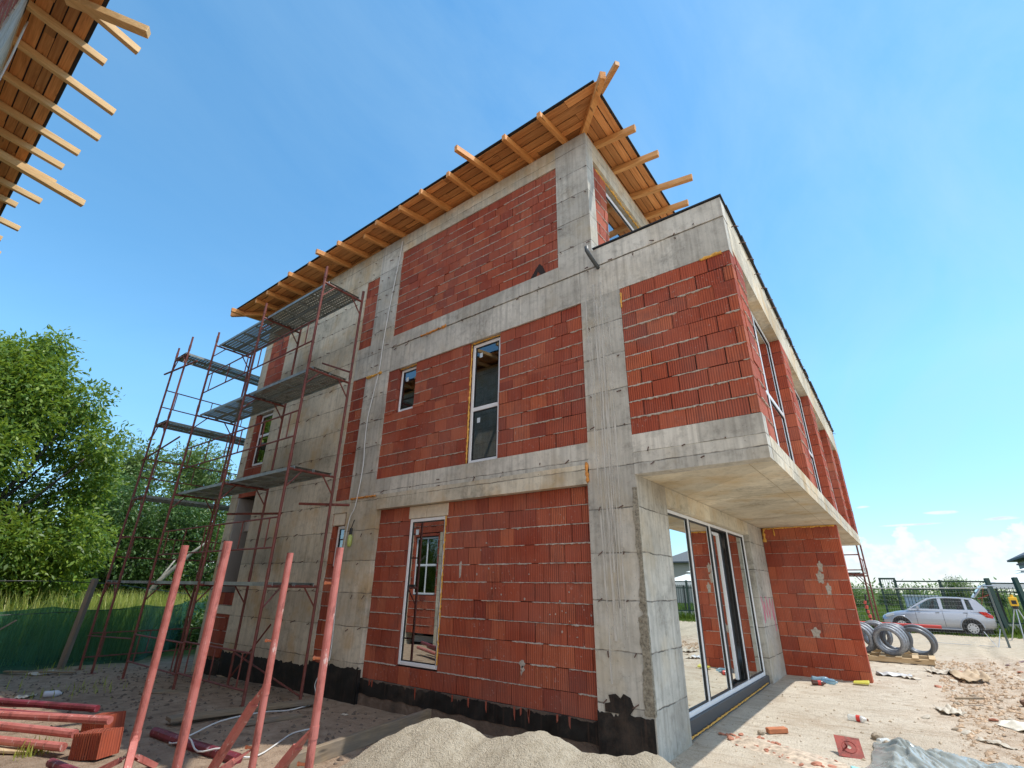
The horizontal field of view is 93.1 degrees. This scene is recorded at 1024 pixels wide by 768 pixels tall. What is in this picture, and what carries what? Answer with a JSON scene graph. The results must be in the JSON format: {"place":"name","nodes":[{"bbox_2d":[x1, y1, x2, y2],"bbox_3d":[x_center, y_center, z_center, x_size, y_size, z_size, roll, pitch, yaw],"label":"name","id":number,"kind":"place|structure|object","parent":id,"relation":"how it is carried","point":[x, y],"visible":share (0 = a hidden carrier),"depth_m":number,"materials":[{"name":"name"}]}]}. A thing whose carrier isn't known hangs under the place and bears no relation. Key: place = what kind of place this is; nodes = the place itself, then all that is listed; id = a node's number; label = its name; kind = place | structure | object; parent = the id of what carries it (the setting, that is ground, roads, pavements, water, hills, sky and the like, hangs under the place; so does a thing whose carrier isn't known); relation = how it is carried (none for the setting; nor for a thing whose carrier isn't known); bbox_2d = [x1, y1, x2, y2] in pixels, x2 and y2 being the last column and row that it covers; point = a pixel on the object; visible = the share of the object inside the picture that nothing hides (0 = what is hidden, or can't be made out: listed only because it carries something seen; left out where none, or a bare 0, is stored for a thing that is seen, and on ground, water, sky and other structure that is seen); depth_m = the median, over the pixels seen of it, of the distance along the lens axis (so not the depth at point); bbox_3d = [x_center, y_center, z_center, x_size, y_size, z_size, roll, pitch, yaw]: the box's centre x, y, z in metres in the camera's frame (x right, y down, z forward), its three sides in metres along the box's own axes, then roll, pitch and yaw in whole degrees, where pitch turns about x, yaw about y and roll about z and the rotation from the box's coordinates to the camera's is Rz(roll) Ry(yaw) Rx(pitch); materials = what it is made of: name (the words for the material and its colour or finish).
{"place":"outdoors","nodes":[
{"label":"outdoors","id":0,"kind":"place"},
{"bbox_2d":[0,588,209,612],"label":"tall grass","id":1,"kind":"structure","parent":0,"point":[132,601],"depth_m":15.34,"materials":[{"name":"plant"}]},
{"bbox_2d":[0,588,1023,767],"bbox_3d":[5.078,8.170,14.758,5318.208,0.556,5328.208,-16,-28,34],"label":"ground","id":2,"kind":"structure","parent":0,"point":[882,697],"depth_m":7.27,"materials":[{"name":"sand"}]},
{"bbox_2d":[0,747,35,754],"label":"plank","id":3,"kind":"object","parent":2,"relation":"on","point":[9,750],"visible":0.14,"depth_m":5.31,"materials":[{"name":"brown wood"}]},
{"bbox_2d":[12,693,37,698],"bbox_3d":[-8.186,5.243,8.154,0.228,0.057,0.315,6,-23,-13],"label":"paper scrap","id":4,"kind":"object","parent":2,"relation":"on","point":[23,697],"visible":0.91,"depth_m":8.10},
{"bbox_2d":[0,735,67,751],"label":"steel prop","id":5,"kind":"object","parent":2,"relation":"on","point":[47,745],"visible":1,"depth_m":5.33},
{"bbox_2d":[0,709,84,714],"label":"steel prop","id":6,"kind":"object","parent":5,"relation":"on","point":[31,711],"visible":0.09,"depth_m":6.20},
{"bbox_2d":[3,670,76,672],"bbox_3d":[-10.246,6.247,10.533,1.454,0.040,0.100,2,-23,-3],"label":"plank","id":7,"kind":"object","parent":2,"relation":"on","point":[16,671],"visible":1,"depth_m":10.50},
{"bbox_2d":[25,669,56,675],"bbox_3d":[-10.240,6.304,10.611,0.314,0.066,0.525,-10,-25,25],"label":"paper scrap","id":8,"kind":"object","parent":2,"relation":"on","point":[34,673],"visible":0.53,"depth_m":10.46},
{"bbox_2d":[42,690,63,697],"bbox_3d":[-7.764,5.245,8.216,0.263,0.095,0.100,14,-26,-29],"label":"bottle","id":9,"kind":"object","parent":2,"relation":"on","point":[50,693],"visible":0.96,"depth_m":8.18,"materials":[{"name":"grey"}]},
{"bbox_2d":[46,758,78,767],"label":"steel prop","id":10,"kind":"object","parent":2,"relation":"on","point":[53,763],"visible":1,"depth_m":4.83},
{"bbox_2d":[0,324,138,609],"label":"broadleaf tree","id":11,"kind":"object","parent":2,"relation":"on","point":[35,383],"visible":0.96,"depth_m":16.73,"materials":[{"name":"green plant"}]},
{"bbox_2d":[0,0,150,252],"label":"brick house","id":12,"kind":"structure","parent":2,"relation":"on","point":[51,48],"depth_m":8.23,"materials":[{"name":"wood"}]},
{"bbox_2d":[0,21,27,79],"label":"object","id":13,"kind":"object","parent":12,"relation":"hanging from","point":[14,49],"visible":1,"depth_m":7.25,"materials":[{"name":"white plastic"}]},
{"bbox_2d":[3,660,156,760],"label":"weeds","id":14,"kind":"object","parent":2,"relation":"on","point":[27,751],"visible":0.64,"depth_m":8.39,"materials":[{"name":"green plant"}]},
{"bbox_2d":[68,727,123,760],"bbox_3d":[-4.544,3.931,5.304,0.377,0.240,0.252,-10,-24,10],"label":"hollow block","id":15,"kind":"object","parent":2,"relation":"on","point":[96,744],"depth_m":5.22,"materials":[{"name":"brick"}]},
{"bbox_2d":[31,467,167,600],"bbox_3d":[-21.575,8.151,24.901,6.086,8.410,6.581,-3,-23,8],"label":"background tree","id":16,"kind":"object","parent":2,"relation":"on","point":[121,511],"visible":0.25,"depth_m":25.03,"materials":[{"name":"green plant"}]},
{"bbox_2d":[0,579,206,673],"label":"net fence","id":17,"kind":"object","parent":2,"relation":"on","point":[31,639],"visible":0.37,"depth_m":11.71,"materials":[{"name":"green fabric"}]},
{"bbox_2d":[81,711,125,731],"bbox_3d":[-5.099,4.256,6.047,0.377,0.240,0.252,-12,-22,13],"label":"hollow block","id":18,"kind":"object","parent":2,"relation":"on","point":[119,719],"depth_m":6.03,"materials":[{"name":"brick"}]},
{"bbox_2d":[0,708,55,712],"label":"steel prop","id":19,"kind":"object","parent":18,"relation":"on","point":[19,709],"visible":0.12,"depth_m":6.43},
{"bbox_2d":[0,721,78,738],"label":"steel prop","id":20,"kind":"object","parent":19,"relation":"on","point":[39,729],"visible":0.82,"depth_m":5.48,"materials":[{"name":"metal"}]},
{"bbox_2d":[0,710,113,724],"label":"steel prop","id":21,"kind":"object","parent":20,"relation":"on","point":[61,717],"visible":1,"depth_m":5.70,"materials":[{"name":"metal"}]},
{"bbox_2d":[0,698,99,711],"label":"steel prop","id":22,"kind":"object","parent":18,"relation":"on","point":[50,705],"visible":1,"depth_m":6.28,"materials":[{"name":"metal"}]},
{"bbox_2d":[66,432,185,583],"bbox_3d":[-24.582,8.506,30.743,6.624,11.472,6.485,-16,-28,34],"label":"background tree","id":23,"kind":"object","parent":2,"relation":"on","point":[131,465],"visible":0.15,"depth_m":31.54,"materials":[{"name":"green plant"}]},
{"bbox_2d":[99,545,188,767],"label":"steel prop","id":24,"kind":"object","parent":2,"relation":"on","point":[130,757],"visible":1,"depth_m":5.03,"materials":[{"name":"red"}]},
{"bbox_2d":[85,486,229,600],"bbox_3d":[-18.897,9.083,26.345,6.083,7.258,7.773,-16,-28,34],"label":"background tree","id":25,"kind":"object","parent":2,"relation":"on","point":[142,567],"visible":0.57,"depth_m":25.62,"materials":[{"name":"green plant"}]},
{"bbox_2d":[139,689,188,693],"bbox_3d":[-6.050,5.410,8.543,0.814,0.020,0.300,3,-23,-5],"label":"plank","id":26,"kind":"object","parent":2,"relation":"on","point":[159,691],"visible":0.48,"depth_m":8.49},
{"bbox_2d":[75,337,259,673],"bbox_3d":[-7.646,3.322,14.069,2.802,8.455,5.120,-16,-28,34],"label":"scaffold","id":27,"kind":"object","parent":2,"relation":"on","point":[184,358],"visible":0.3,"depth_m":13.15,"materials":[{"name":"metal"}]},
{"bbox_2d":[139,541,207,601],"bbox_3d":[-15.591,8.874,22.074,2.444,3.572,0.606,15,-27,-30],"label":"bare trunk","id":28,"kind":"object","parent":2,"relation":"on","point":[165,574],"visible":0.31,"depth_m":21.98,"materials":[{"name":"brown plant"}]},
{"bbox_2d":[178,603,204,646],"bbox_3d":[-11.426,8.454,16.543,4.434,1.850,2.983,8,-24,-18],"label":"shrub","id":29,"kind":"object","parent":2,"relation":"on","point":[195,634],"visible":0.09,"depth_m":16.21,"materials":[{"name":"green plant"}]},
{"bbox_2d":[177,595,207,614],"bbox_3d":[-11.253,8.912,18.128,4.436,2.236,3.129,-4,-23,11],"label":"shrub","id":30,"kind":"object","parent":2,"relation":"on","point":[206,600],"visible":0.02,"depth_m":18.01,"materials":[{"name":"green plant"}]},
{"bbox_2d":[151,438,236,579],"bbox_3d":[-24.550,10.230,36.788,8.320,12.926,7.536,-16,-28,34],"label":"background tree","id":31,"kind":"object","parent":2,"relation":"on","point":[202,477],"visible":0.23,"depth_m":37.03,"materials":[{"name":"green plant"}]},
{"bbox_2d":[0,666,389,767],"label":"soil crumbs","id":32,"kind":"object","parent":2,"relation":"on","point":[340,758],"visible":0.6,"depth_m":7.87,"materials":[{"name":"soil"}]},
{"bbox_2d":[149,727,242,763],"bbox_3d":[-3.671,4.140,5.567,1.819,0.105,0.129,-13,-26,29],"label":"steel prop","id":33,"kind":"object","parent":2,"relation":"on","point":[164,735],"visible":0.73,"depth_m":5.48,"materials":[{"name":"metal"}]},
{"bbox_2d":[171,541,232,767],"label":"steel prop","id":34,"kind":"object","parent":2,"relation":"on","point":[181,746],"visible":1,"depth_m":4.27,"materials":[{"name":"red"}]},
{"bbox_2d":[210,523,224,565],"bbox_3d":[-15.860,11.167,29.823,5.371,7.514,5.415,13,-26,-27],"label":"background tree","id":35,"kind":"object","parent":2,"relation":"on","point":[218,544],"visible":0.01,"depth_m":28.63,"materials":[{"name":"green plant"}]},
{"bbox_2d":[165,698,313,722],"bbox_3d":[-3.864,4.767,7.110,0.220,0.100,2.043,-19,-30,39],"label":"plank","id":36,"kind":"object","parent":2,"relation":"on","point":[226,712],"visible":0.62,"depth_m":6.92,"materials":[{"name":"wood"}]},
{"bbox_2d":[117,266,364,706],"bbox_3d":[-5.545,1.976,10.544,5.335,8.157,1.322,-16,-28,34],"label":"scaffold","id":37,"kind":"object","parent":2,"relation":"on","point":[219,491],"visible":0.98,"depth_m":10.47,"materials":[{"name":"metal"}]},
{"bbox_2d":[169,677,317,757],"bbox_3d":[-3.111,4.480,6.828,1.339,0.503,3.254,-4,-23,12],"label":"electric cable","id":38,"kind":"object","parent":2,"relation":"on","point":[197,751],"visible":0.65,"depth_m":6.03,"materials":[{"name":"white plastic"}]},
{"bbox_2d":[208,553,293,767],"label":"steel prop","id":39,"kind":"object","parent":2,"relation":"on","point":[262,695],"visible":1,"depth_m":4.10,"materials":[{"name":"red"}]},
{"bbox_2d":[245,713,302,725],"bbox_3d":[-3.308,4.649,6.726,0.130,0.065,0.802,-18,-29,37],"label":"plank","id":40,"kind":"object","parent":2,"relation":"on","point":[276,718],"visible":0.66,"depth_m":6.74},
{"bbox_2d":[274,547,343,767],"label":"steel prop","id":41,"kind":"object","parent":2,"relation":"on","point":[295,749],"visible":1,"depth_m":3.54,"materials":[{"name":"red"}]},
{"bbox_2d":[287,708,431,767],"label":"plank","id":42,"kind":"object","parent":2,"relation":"on","point":[331,749],"visible":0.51,"depth_m":5.67,"materials":[{"name":"wood"}]},
{"bbox_2d":[339,717,674,767],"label":"sand heap","id":43,"kind":"object","parent":2,"relation":"on","point":[436,742],"visible":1,"depth_m":2.79,"materials":[{"name":"sand"}]},
{"bbox_2d":[191,61,873,761],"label":"brick house","id":44,"kind":"structure","parent":2,"relation":"on","point":[603,503],"depth_m":8.25,"materials":[{"name":"brick"}]},
{"bbox_2d":[252,413,272,466],"bbox_3d":[-6.669,1.491,13.124,0.730,1.420,0.070,-16,-28,34],"label":"window","id":45,"kind":"structure","parent":44,"relation":"in","point":[259,451],"depth_m":13.15,"materials":[{"name":"white plastic"}]},
{"bbox_2d":[333,526,344,565],"bbox_3d":[-3.410,3.239,9.699,0.290,0.760,0.070,-16,-28,34],"label":"window","id":46,"kind":"structure","parent":44,"relation":"in","point":[340,535],"depth_m":9.77,"materials":[{"name":"white plastic"}]},
{"bbox_2d":[347,520,354,546],"bbox_3d":[-3.117,2.879,9.375,0.090,0.502,0.086,-16,-28,34],"label":"work lamp","id":47,"kind":"object","parent":44,"relation":"hanging from","point":[349,541],"visible":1,"depth_m":9.31,"materials":[{"name":"yellow"}]},
{"bbox_2d":[329,241,402,660],"bbox_3d":[-2.978,0.733,10.194,0.677,8.944,0.052,-16,-28,34],"label":"electric cable","id":48,"kind":"object","parent":44,"relation":"attached to","point":[364,445],"visible":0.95,"depth_m":10.05,"materials":[{"name":"white plastic"}]},
{"bbox_2d":[398,366,416,411],"bbox_3d":[-2.111,0.113,9.994,0.505,0.930,0.070,-16,-28,34],"label":"window","id":49,"kind":"structure","parent":44,"relation":"in","point":[406,400],"depth_m":10.01,"materials":[{"name":"white plastic"}]},
{"bbox_2d":[398,516,445,669],"bbox_3d":[-1.454,3.390,8.051,0.900,2.273,0.070,-16,-28,34],"label":"window","id":50,"kind":"structure","parent":44,"relation":"in","point":[421,603],"depth_m":8.02,"materials":[{"name":"white plastic"}]},
{"bbox_2d":[468,337,499,462],"bbox_3d":[-0.450,0.266,8.567,0.675,2.270,0.070,-16,-28,34],"label":"window","id":51,"kind":"structure","parent":44,"relation":"in","point":[483,435],"depth_m":8.54,"materials":[{"name":"white plastic"}]},
{"bbox_2d":[606,193,633,239],"bbox_3d":[2.680,-2.323,10.236,0.070,2.160,3.050,-16,-28,34],"label":"window","id":52,"kind":"structure","parent":44,"relation":"in","point":[618,225],"depth_m":9.75,"materials":[{"name":"white plastic"}]},
{"bbox_2d":[667,509,769,740],"bbox_3d":[3.526,3.890,8.264,0.205,2.920,4.800,-16,-28,34],"label":"sliding door","id":53,"kind":"structure","parent":44,"relation":"in","point":[708,639],"depth_m":7.85,"materials":[{"name":"white plastic"}]},
{"bbox_2d":[749,308,794,462],"bbox_3d":[4.000,-0.089,7.729,0.070,2.380,2.670,-16,-28,34],"label":"window","id":54,"kind":"structure","parent":44,"relation":"in","point":[772,389],"depth_m":8.24,"materials":[{"name":"white plastic"}]},
{"bbox_2d":[795,390,821,492],"bbox_3d":[6.130,1.029,10.326,0.070,2.380,2.590,-16,-28,34],"label":"window","id":55,"kind":"structure","parent":44,"relation":"in","point":[797,396],"depth_m":11.14,"materials":[{"name":"white plastic"}]},
{"bbox_2d":[757,730,764,734],"bbox_3d":[3.237,4.540,6.311,0.088,0.065,0.081,2,-23,-3],"label":"stone","id":56,"kind":"object","parent":2,"relation":"on","point":[760,732],"visible":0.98,"depth_m":6.29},
{"bbox_2d":[765,726,788,733],"bbox_3d":[3.469,4.535,6.357,0.258,0.072,0.100,1,-23,-1],"label":"brick piece","id":57,"kind":"object","parent":2,"relation":"on","point":[778,730],"visible":1,"depth_m":6.32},
{"bbox_2d":[729,736,863,767],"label":"mortar debris","id":58,"kind":"object","parent":2,"relation":"on","point":[799,756],"visible":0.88,"depth_m":5.53,"materials":[{"name":"concrete"}]},
{"bbox_2d":[811,680,825,685],"bbox_3d":[5.899,5.748,9.334,0.242,0.087,0.091,-10,-25,24],"label":"bottle","id":59,"kind":"object","parent":2,"relation":"on","point":[818,682],"visible":1,"depth_m":9.31,"materials":[{"name":"brown"}]},
{"bbox_2d":[833,734,864,758],"bbox_3d":[3.877,4.177,5.580,0.253,0.180,0.196,-10,-25,24],"label":"base plate","id":60,"kind":"object","parent":2,"relation":"on","point":[843,743],"visible":1,"depth_m":5.58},
{"bbox_2d":[822,405,879,626],"bbox_3d":[11.701,4.920,17.508,1.090,7.981,2.390,-16,-28,34],"label":"scaffold","id":61,"kind":"object","parent":2,"relation":"on","point":[857,574],"visible":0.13,"depth_m":16.01,"materials":[{"name":"metal"}]},
{"bbox_2d":[847,714,868,721],"bbox_3d":[4.939,4.776,6.928,0.085,0.081,0.252,20,-29,-37],"label":"bottle","id":62,"kind":"object","parent":2,"relation":"on","point":[852,717],"visible":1,"depth_m":6.92,"materials":[{"name":"white plastic"}]},
{"bbox_2d":[853,680,869,684],"bbox_3d":[6.804,5.803,9.455,0.260,0.057,0.198,-16,-28,34],"label":"wrapper","id":63,"kind":"object","parent":2,"relation":"on","point":[866,682],"visible":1,"depth_m":9.42,"materials":[{"name":"yellow"}]},
{"bbox_2d":[851,583,876,608],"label":"tree","id":64,"kind":"object","parent":2,"relation":"on","point":[859,600],"visible":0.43,"depth_m":50.27,"materials":[{"name":"green plant"}]},
{"bbox_2d":[863,594,874,628],"bbox_3d":[12.898,8.388,17.399,0.298,1.581,0.144,-8,-24,21],"label":"barrier stake","id":65,"kind":"object","parent":2,"relation":"on","point":[867,611],"visible":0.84,"depth_m":17.51,"materials":[{"name":"red"}]},
{"bbox_2d":[871,732,884,739],"bbox_3d":[4.615,4.458,6.134,0.135,0.099,0.140,-4,-35,-16],"label":"stone","id":66,"kind":"object","parent":2,"relation":"on","point":[875,735],"visible":0.76,"depth_m":6.10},
{"bbox_2d":[876,738,889,743],"bbox_3d":[4.575,4.387,5.960,0.194,0.067,0.070,6,-23,-13],"label":"bottle","id":67,"kind":"object","parent":2,"relation":"on","point":[880,740],"visible":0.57,"depth_m":5.94,"materials":[{"name":"white plastic"}]},
{"bbox_2d":[875,587,904,606],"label":"tree","id":68,"kind":"object","parent":2,"relation":"on","point":[880,600],"visible":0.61,"depth_m":53.42,"materials":[{"name":"green plant"}]},
{"bbox_2d":[878,578,902,612],"bbox_3d":[18.375,10.596,23.391,0.670,2.330,0.100,-16,-28,34],"label":"gate leaf","id":69,"kind":"object","parent":2,"relation":"on","point":[897,591],"visible":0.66,"depth_m":23.55,"materials":[{"name":"teal paint"}]},
{"bbox_2d":[876,671,912,676],"bbox_3d":[8.144,6.192,10.366,0.628,0.080,0.311,-10,-25,24],"label":"plastic scrap","id":70,"kind":"object","parent":2,"relation":"on","point":[891,674],"visible":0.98,"depth_m":10.31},
{"bbox_2d":[867,649,935,665],"bbox_3d":[9.807,7.264,13.056,2.460,0.135,2.180,-16,-28,34],"label":"pallet","id":71,"kind":"object","parent":2,"relation":"on","point":[908,657],"visible":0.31,"depth_m":12.15,"materials":[{"name":"brown wood"}]},
{"bbox_2d":[860,622,877,651],"bbox_3d":[9.353,6.785,13.009,0.449,0.746,0.729,15,-27,-31],"label":"pipe coil","id":72,"kind":"object","parent":71,"relation":"on","point":[867,629],"visible":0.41,"depth_m":12.75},
{"bbox_2d":[862,620,892,649],"bbox_3d":[10.224,7.036,13.617,0.746,0.746,0.371,-16,-28,34],"label":"pipe coil","id":73,"kind":"object","parent":71,"relation":"on","point":[888,633],"visible":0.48,"depth_m":13.60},
{"bbox_2d":[873,623,908,655],"bbox_3d":[9.745,6.577,12.507,0.484,0.752,0.730,18,-28,-35],"label":"pipe coil","id":74,"kind":"object","parent":71,"relation":"on","point":[900,633],"visible":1,"depth_m":12.42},
{"bbox_2d":[879,623,912,652],"bbox_3d":[10.252,6.780,12.954,0.730,0.726,0.343,-10,-25,23],"label":"pipe coil","id":75,"kind":"object","parent":71,"relation":"on","point":[882,635],"visible":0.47,"depth_m":12.89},
{"bbox_2d":[903,624,937,655],"bbox_3d":[10.656,6.721,12.726,0.775,0.761,0.518,-16,-28,34],"label":"pipe coil","id":76,"kind":"object","parent":71,"relation":"on","point":[928,635],"visible":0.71,"depth_m":12.57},
{"bbox_2d":[902,676,921,679],"bbox_3d":[8.299,6.092,10.082,0.211,0.056,0.317,16,-27,-33],"label":"plastic scrap","id":77,"kind":"object","parent":2,"relation":"on","point":[916,678],"visible":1,"depth_m":10.03,"materials":[{"name":"plastic"}]},
{"bbox_2d":[901,585,926,603],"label":"tree","id":78,"kind":"object","parent":2,"relation":"on","point":[914,591],"visible":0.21,"depth_m":62.67,"materials":[{"name":"green plant"}]},
{"bbox_2d":[902,595,939,607],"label":"shed","id":79,"kind":"structure","parent":2,"relation":"on","point":[916,598],"depth_m":42.71,"materials":[{"name":"grey"}]},
{"bbox_2d":[852,588,1010,647],"bbox_3d":[14.309,8.181,17.183,4.431,1.847,0.490,-16,-28,34],"label":"fence","id":80,"kind":"object","parent":2,"relation":"on","point":[999,619],"visible":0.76,"depth_m":16.58,"materials":[{"name":"green"}]},
{"bbox_2d":[851,577,1019,602],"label":"woodland","id":81,"kind":"object","parent":2,"relation":"on","point":[922,586],"visible":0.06,"depth_m":100.48,"materials":[{"name":"green plant"}]},
{"bbox_2d":[923,667,950,673],"bbox_3d":[9.480,6.332,10.719,0.472,0.099,0.529,-7,-24,18],"label":"rag","id":82,"kind":"object","parent":2,"relation":"on","point":[941,671],"visible":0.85,"depth_m":10.71,"materials":[{"name":"fabric"}]},
{"bbox_2d":[882,585,997,636],"bbox_3d":[18.798,9.956,21.405,4.150,2.018,1.888,-16,-28,34],"label":"parked car","id":83,"kind":"object","parent":2,"relation":"on","point":[940,611],"visible":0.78,"depth_m":20.62,"materials":[{"name":"silver metal"}]},
{"bbox_2d":[857,604,1023,635],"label":"meadow","id":84,"kind":"structure","parent":2,"relation":"on","point":[881,613],"depth_m":30.78,"materials":[{"name":"green plant"}]},
{"bbox_2d":[866,737,1023,767],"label":"plastic sheet","id":85,"kind":"object","parent":2,"relation":"on","point":[898,752],"visible":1,"depth_m":5.12,"materials":[{"name":"plastic"}]},
{"bbox_2d":[892,580,1000,632],"bbox_3d":[20.178,10.371,22.556,3.525,2.350,0.200,-16,-28,34],"label":"railing","id":86,"kind":"object","parent":2,"relation":"on","point":[945,601],"visible":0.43,"depth_m":22.72,"materials":[{"name":"metal"}]},
{"bbox_2d":[933,703,965,715],"bbox_3d":[6.703,4.985,7.439,0.291,0.084,0.527,-10,-25,24],"label":"paper scrap","id":87,"kind":"object","parent":2,"relation":"on","point":[948,709],"visible":1,"depth_m":7.38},
{"bbox_2d":[934,574,981,608],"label":"tree","id":88,"kind":"object","parent":2,"relation":"on","point":[959,584],"visible":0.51,"depth_m":56.02,"materials":[{"name":"green plant"}]},
{"bbox_2d":[961,730,974,734],"bbox_3d":[5.984,4.588,6.378,0.130,0.046,0.143,-9,-20,-9],"label":"rubble chip","id":89,"kind":"object","parent":2,"relation":"on","point":[965,732],"visible":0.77,"depth_m":6.37,"materials":[{"name":"stone"}]},
{"bbox_2d":[954,697,984,699],"bbox_3d":[7.479,5.136,7.929,0.455,0.040,0.040,-1,-23,4],"label":"plank","id":90,"kind":"object","parent":2,"relation":"on","point":[969,698],"visible":1,"depth_m":7.92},
{"bbox_2d":[949,668,991,681],"bbox_3d":[9.453,6.007,10.061,0.519,0.155,1.325,-12,-26,28],"label":"cardboard sheet","id":91,"kind":"object","parent":2,"relation":"on","point":[968,675],"visible":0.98,"depth_m":10.01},
{"bbox_2d":[934,661,1023,763],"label":"earth clods","id":92,"kind":"object","parent":2,"relation":"on","point":[971,735],"visible":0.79,"depth_m":7.99,"materials":[{"name":"soil"}]},
{"bbox_2d":[978,587,1009,609],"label":"tree","id":93,"kind":"object","parent":2,"relation":"on","point":[1002,600],"visible":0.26,"depth_m":52.81,"materials":[{"name":"green plant"}]},
{"bbox_2d":[983,578,1010,633],"bbox_3d":[21.168,9.731,21.134,0.150,2.380,0.472,-5,-23,14],"label":"fence post","id":94,"kind":"object","parent":2,"relation":"on","point":[998,607],"visible":0.57,"depth_m":21.11,"materials":[{"name":"metal"}]},
{"bbox_2d":[976,736,1020,750],"bbox_3d":[5.899,4.373,5.901,0.111,0.058,0.418,6,-23,-12],"label":"plastic scrap","id":95,"kind":"object","parent":2,"relation":"on","point":[1005,745],"visible":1,"depth_m":5.88,"materials":[{"name":"plastic"}]},
{"bbox_2d":[983,568,1023,621],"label":"gazebo","id":96,"kind":"object","parent":2,"relation":"on","point":[1020,575],"visible":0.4,"depth_m":22.95,"materials":[{"name":"white fabric"}]},
{"bbox_2d":[991,582,1023,629],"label":"railing","id":97,"kind":"object","parent":2,"relation":"on","point":[1005,591],"visible":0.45,"depth_m":21.52,"materials":[{"name":"metal"}]},
{"bbox_2d":[996,720,1023,730],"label":"rag","id":98,"kind":"object","parent":2,"relation":"on","point":[1014,725],"visible":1,"depth_m":6.56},
{"bbox_2d":[1007,553,1023,571],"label":"rendered house","id":99,"kind":"structure","parent":2,"relation":"on","point":[1019,559],"depth_m":50.76,"materials":[{"name":"grey"}]},
{"bbox_2d":[1008,595,1023,639],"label":"laser level","id":100,"kind":"object","parent":2,"relation":"on","point":[1013,602],"visible":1,"depth_m":18.59,"materials":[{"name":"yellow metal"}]},
{"bbox_2d":[1011,577,1023,607],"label":"fence post","id":101,"kind":"object","parent":2,"relation":"on","point":[1018,587],"visible":1,"depth_m":20.98,"materials":[{"name":"metal"}]},
{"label":"trestle","id":102,"kind":"object","parent":2,"relation":"on","visible":0},
{"bbox_2d":[860,621,941,628],"bbox_3d":[10.413,7.018,14.253,3.401,0.126,0.090,-15,-27,33],"label":"steel bar","id":103,"kind":"object","parent":102,"relation":"on","point":[929,626],"visible":0.34,"depth_m":13.49,"materials":[{"name":"red"}]},
{"bbox_2d":[0,0,1023,594],"label":"sky","id":104,"kind":"structure","parent":0,"point":[866,157],"materials":[{"name":"blue"}]},
{"bbox_2d":[698,655,1023,767],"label":"gravel","id":105,"kind":"structure","parent":0,"point":[939,742],"depth_m":7.50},
{"bbox_2d":[873,627,1022,638],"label":"verge grass","id":106,"kind":"structure","parent":0,"point":[1018,636],"depth_m":20.01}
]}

